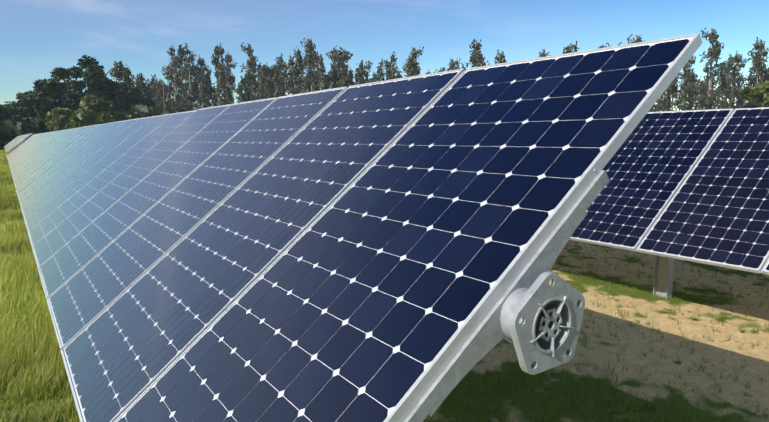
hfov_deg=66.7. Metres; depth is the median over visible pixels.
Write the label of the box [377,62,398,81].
eucalyptus tree
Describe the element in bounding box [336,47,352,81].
eucalyptus tree
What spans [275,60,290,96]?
eucalyptus tree
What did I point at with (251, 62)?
eucalyptus tree
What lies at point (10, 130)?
cypress scrub tree
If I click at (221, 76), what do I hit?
eucalyptus tree
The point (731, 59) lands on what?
eucalyptus tree
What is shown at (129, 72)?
eucalyptus tree
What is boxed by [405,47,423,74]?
eucalyptus tree
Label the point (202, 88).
eucalyptus tree
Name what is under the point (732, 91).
eucalyptus tree
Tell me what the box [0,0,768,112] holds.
sky
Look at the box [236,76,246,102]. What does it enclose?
eucalyptus tree
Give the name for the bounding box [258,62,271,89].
eucalyptus tree
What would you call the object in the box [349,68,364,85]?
eucalyptus tree
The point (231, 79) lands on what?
eucalyptus tree
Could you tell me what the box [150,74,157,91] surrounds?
eucalyptus tree
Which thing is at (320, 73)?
eucalyptus tree
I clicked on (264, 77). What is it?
eucalyptus tree
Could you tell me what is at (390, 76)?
eucalyptus tree
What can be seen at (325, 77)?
eucalyptus tree
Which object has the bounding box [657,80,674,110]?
eucalyptus tree
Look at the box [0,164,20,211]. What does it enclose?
grass
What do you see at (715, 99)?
eucalyptus tree
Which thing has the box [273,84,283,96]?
eucalyptus tree
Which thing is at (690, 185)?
tracker row
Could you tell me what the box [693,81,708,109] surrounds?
eucalyptus tree
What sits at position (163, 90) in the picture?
utility pole
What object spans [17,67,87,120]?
cypress tree
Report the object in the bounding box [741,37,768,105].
eucalyptus tree
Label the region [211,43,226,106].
eucalyptus tree
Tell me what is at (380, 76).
eucalyptus tree
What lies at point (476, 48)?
eucalyptus tree
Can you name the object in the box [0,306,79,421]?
grass
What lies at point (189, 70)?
eucalyptus tree
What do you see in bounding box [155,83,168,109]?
eucalyptus tree
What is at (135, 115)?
bush
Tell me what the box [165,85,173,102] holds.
eucalyptus tree
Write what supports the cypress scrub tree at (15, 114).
on the ground at (662, 370)
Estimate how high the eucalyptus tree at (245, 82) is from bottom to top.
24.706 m
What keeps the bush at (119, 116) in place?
on the ground at (662, 370)
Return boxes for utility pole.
[157,85,170,114]
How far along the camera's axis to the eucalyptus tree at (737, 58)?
169.31 m
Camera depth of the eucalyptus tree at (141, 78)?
193.83 m
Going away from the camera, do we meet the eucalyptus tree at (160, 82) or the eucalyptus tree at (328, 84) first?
the eucalyptus tree at (328, 84)
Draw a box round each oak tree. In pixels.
[43,114,69,131]
[52,94,116,128]
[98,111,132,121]
[737,80,768,107]
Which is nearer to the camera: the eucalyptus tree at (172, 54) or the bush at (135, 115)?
the bush at (135, 115)
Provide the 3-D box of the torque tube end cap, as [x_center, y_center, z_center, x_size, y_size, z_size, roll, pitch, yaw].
[0.379,0.254,1.347,0.236,0.230,0.028,-5,8,-33]
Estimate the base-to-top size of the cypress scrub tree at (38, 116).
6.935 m
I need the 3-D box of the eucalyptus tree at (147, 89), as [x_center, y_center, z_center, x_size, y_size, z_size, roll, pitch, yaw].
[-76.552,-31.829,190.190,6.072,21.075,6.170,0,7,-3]
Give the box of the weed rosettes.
[566,255,745,415]
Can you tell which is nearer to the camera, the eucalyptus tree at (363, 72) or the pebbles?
the pebbles
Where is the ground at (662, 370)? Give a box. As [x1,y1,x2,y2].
[0,148,768,421]
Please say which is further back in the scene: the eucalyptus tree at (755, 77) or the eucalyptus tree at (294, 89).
the eucalyptus tree at (294, 89)
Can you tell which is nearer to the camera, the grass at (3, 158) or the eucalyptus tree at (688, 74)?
the grass at (3, 158)
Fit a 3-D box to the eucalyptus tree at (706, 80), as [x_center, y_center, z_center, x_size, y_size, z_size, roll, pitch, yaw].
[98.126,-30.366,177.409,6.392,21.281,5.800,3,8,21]
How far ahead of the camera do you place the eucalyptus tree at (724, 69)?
166.60 m
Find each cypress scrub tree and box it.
[0,104,30,144]
[0,111,13,148]
[0,117,50,143]
[17,112,71,131]
[42,106,99,129]
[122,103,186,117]
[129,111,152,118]
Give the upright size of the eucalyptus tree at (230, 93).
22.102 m
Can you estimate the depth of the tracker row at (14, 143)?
47.18 m
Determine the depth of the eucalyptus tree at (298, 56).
188.82 m
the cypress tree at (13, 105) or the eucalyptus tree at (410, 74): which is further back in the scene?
the eucalyptus tree at (410, 74)
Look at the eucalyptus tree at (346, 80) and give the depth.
175.81 m
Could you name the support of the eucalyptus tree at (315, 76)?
on the ground at (662, 370)
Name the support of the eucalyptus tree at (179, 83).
on the ground at (662, 370)
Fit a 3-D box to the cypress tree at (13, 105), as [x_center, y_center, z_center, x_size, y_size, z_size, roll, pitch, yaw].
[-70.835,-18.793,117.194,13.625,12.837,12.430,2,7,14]
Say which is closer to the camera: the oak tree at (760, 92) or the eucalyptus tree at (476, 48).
the oak tree at (760, 92)
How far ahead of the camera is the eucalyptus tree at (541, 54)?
177.94 m
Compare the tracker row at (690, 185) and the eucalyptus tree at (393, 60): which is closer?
the tracker row at (690, 185)
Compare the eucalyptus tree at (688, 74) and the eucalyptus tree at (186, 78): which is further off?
the eucalyptus tree at (186, 78)
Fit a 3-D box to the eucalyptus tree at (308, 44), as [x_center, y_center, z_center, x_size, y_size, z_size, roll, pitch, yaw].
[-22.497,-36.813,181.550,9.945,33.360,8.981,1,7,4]
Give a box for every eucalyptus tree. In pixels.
[108,61,128,84]
[124,76,139,96]
[125,66,135,86]
[135,78,143,95]
[137,73,148,89]
[140,80,154,108]
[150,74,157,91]
[150,84,160,114]
[154,79,165,100]
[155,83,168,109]
[161,58,184,108]
[164,46,187,105]
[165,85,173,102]
[175,43,190,108]
[175,76,194,107]
[179,51,206,110]
[186,64,204,107]
[193,55,207,107]
[194,82,213,107]
[195,72,209,109]
[202,67,216,102]
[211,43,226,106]
[213,63,226,106]
[219,50,237,104]
[222,75,236,103]
[235,81,247,102]
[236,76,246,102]
[240,42,261,101]
[244,71,254,100]
[247,63,260,100]
[254,62,262,99]
[257,68,274,98]
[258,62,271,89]
[264,65,283,97]
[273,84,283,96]
[275,54,286,94]
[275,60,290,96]
[285,55,302,94]
[288,46,305,88]
[295,38,327,91]
[297,73,310,93]
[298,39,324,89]
[312,53,325,90]
[313,68,318,89]
[323,71,330,89]
[324,45,341,87]
[325,80,340,88]
[332,59,353,87]
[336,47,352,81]
[340,73,354,86]
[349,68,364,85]
[354,60,371,84]
[364,71,378,82]
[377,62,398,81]
[377,66,383,80]
[378,51,401,78]
[385,73,394,79]
[402,56,420,75]
[404,69,416,76]
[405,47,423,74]
[446,58,460,70]
[461,39,488,69]
[474,50,485,66]
[494,49,505,63]
[538,48,546,57]
[563,41,578,53]
[627,34,644,43]
[649,83,677,111]
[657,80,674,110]
[667,72,684,110]
[674,78,691,110]
[674,82,694,110]
[677,54,698,109]
[683,69,698,109]
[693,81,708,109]
[697,28,726,109]
[702,78,715,107]
[708,86,726,108]
[715,57,731,108]
[720,54,735,108]
[722,51,747,109]
[725,75,736,108]
[735,83,744,107]
[738,95,752,107]
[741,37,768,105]
[746,48,768,105]
[759,69,768,84]
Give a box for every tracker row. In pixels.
[4,133,32,152]
[6,33,702,421]
[569,107,768,298]
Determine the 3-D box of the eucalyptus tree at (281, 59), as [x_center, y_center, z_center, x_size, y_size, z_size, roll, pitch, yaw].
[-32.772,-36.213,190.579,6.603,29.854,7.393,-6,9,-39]
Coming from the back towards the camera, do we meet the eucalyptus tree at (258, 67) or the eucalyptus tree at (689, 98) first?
the eucalyptus tree at (258, 67)
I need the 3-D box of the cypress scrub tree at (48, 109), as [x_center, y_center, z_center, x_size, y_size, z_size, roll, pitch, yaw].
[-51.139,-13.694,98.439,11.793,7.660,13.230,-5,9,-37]
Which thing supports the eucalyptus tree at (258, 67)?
on the ground at (662, 370)
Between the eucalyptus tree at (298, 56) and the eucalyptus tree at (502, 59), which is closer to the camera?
the eucalyptus tree at (502, 59)
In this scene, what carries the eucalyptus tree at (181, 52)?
on the ground at (662, 370)
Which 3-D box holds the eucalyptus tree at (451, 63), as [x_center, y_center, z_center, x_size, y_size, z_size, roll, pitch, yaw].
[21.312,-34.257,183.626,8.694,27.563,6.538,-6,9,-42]
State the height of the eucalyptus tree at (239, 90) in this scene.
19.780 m
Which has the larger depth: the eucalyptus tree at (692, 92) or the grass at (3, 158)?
the eucalyptus tree at (692, 92)
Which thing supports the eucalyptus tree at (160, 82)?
on the ground at (662, 370)
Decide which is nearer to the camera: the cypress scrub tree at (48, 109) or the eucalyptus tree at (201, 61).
the cypress scrub tree at (48, 109)
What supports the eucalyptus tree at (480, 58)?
on the ground at (662, 370)
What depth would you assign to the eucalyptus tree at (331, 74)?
188.14 m
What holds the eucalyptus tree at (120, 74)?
on the ground at (662, 370)
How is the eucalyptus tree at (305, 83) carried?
on the ground at (662, 370)
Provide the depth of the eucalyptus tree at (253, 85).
179.51 m
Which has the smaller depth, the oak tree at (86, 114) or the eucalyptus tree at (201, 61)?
the oak tree at (86, 114)
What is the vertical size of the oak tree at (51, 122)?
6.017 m
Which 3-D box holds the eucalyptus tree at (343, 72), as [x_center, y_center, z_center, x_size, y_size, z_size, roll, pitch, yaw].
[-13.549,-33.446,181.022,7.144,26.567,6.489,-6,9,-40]
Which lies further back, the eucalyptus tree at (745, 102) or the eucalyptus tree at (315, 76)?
the eucalyptus tree at (315, 76)
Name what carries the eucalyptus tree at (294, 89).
on the ground at (662, 370)
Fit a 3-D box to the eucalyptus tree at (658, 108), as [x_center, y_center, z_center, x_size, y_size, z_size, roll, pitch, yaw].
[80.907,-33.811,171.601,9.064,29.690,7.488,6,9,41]
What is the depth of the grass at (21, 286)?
6.65 m
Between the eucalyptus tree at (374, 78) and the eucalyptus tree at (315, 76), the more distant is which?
the eucalyptus tree at (315, 76)
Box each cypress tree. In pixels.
[1,85,42,113]
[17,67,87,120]
[54,55,133,112]
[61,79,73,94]
[118,82,155,107]
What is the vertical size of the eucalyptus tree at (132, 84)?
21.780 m
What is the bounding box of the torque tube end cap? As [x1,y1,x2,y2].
[508,272,584,374]
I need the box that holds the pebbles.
[484,243,765,410]
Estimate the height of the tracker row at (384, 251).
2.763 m
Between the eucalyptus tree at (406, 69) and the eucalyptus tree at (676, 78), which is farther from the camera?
the eucalyptus tree at (406, 69)
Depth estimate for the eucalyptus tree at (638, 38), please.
174.45 m
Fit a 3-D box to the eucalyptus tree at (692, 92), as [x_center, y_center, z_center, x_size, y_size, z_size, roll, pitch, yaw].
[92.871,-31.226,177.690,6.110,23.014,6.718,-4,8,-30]
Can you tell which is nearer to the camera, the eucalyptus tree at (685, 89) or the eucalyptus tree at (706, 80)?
the eucalyptus tree at (685, 89)
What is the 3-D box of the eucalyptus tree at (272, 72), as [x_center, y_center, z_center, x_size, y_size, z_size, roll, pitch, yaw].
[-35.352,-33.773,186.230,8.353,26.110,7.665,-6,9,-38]
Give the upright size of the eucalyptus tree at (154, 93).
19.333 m
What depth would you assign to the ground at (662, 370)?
4.47 m
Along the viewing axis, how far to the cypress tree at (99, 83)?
105.75 m
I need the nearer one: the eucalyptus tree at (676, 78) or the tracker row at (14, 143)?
the tracker row at (14, 143)
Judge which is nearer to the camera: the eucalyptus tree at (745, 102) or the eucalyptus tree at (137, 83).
the eucalyptus tree at (745, 102)
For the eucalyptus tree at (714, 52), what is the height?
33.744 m
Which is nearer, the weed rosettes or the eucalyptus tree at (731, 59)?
the weed rosettes
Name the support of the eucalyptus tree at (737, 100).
on the ground at (662, 370)
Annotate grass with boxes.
[0,150,8,164]
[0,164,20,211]
[0,208,50,320]
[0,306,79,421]
[427,245,768,421]
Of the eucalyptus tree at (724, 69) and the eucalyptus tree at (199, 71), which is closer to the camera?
the eucalyptus tree at (724, 69)
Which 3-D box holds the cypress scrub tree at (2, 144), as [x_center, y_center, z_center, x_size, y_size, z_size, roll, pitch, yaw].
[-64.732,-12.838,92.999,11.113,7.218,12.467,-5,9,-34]
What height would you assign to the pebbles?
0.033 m
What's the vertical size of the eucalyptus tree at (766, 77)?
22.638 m
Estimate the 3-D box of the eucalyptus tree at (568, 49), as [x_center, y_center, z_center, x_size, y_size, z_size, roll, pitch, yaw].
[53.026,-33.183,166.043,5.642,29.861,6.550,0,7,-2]

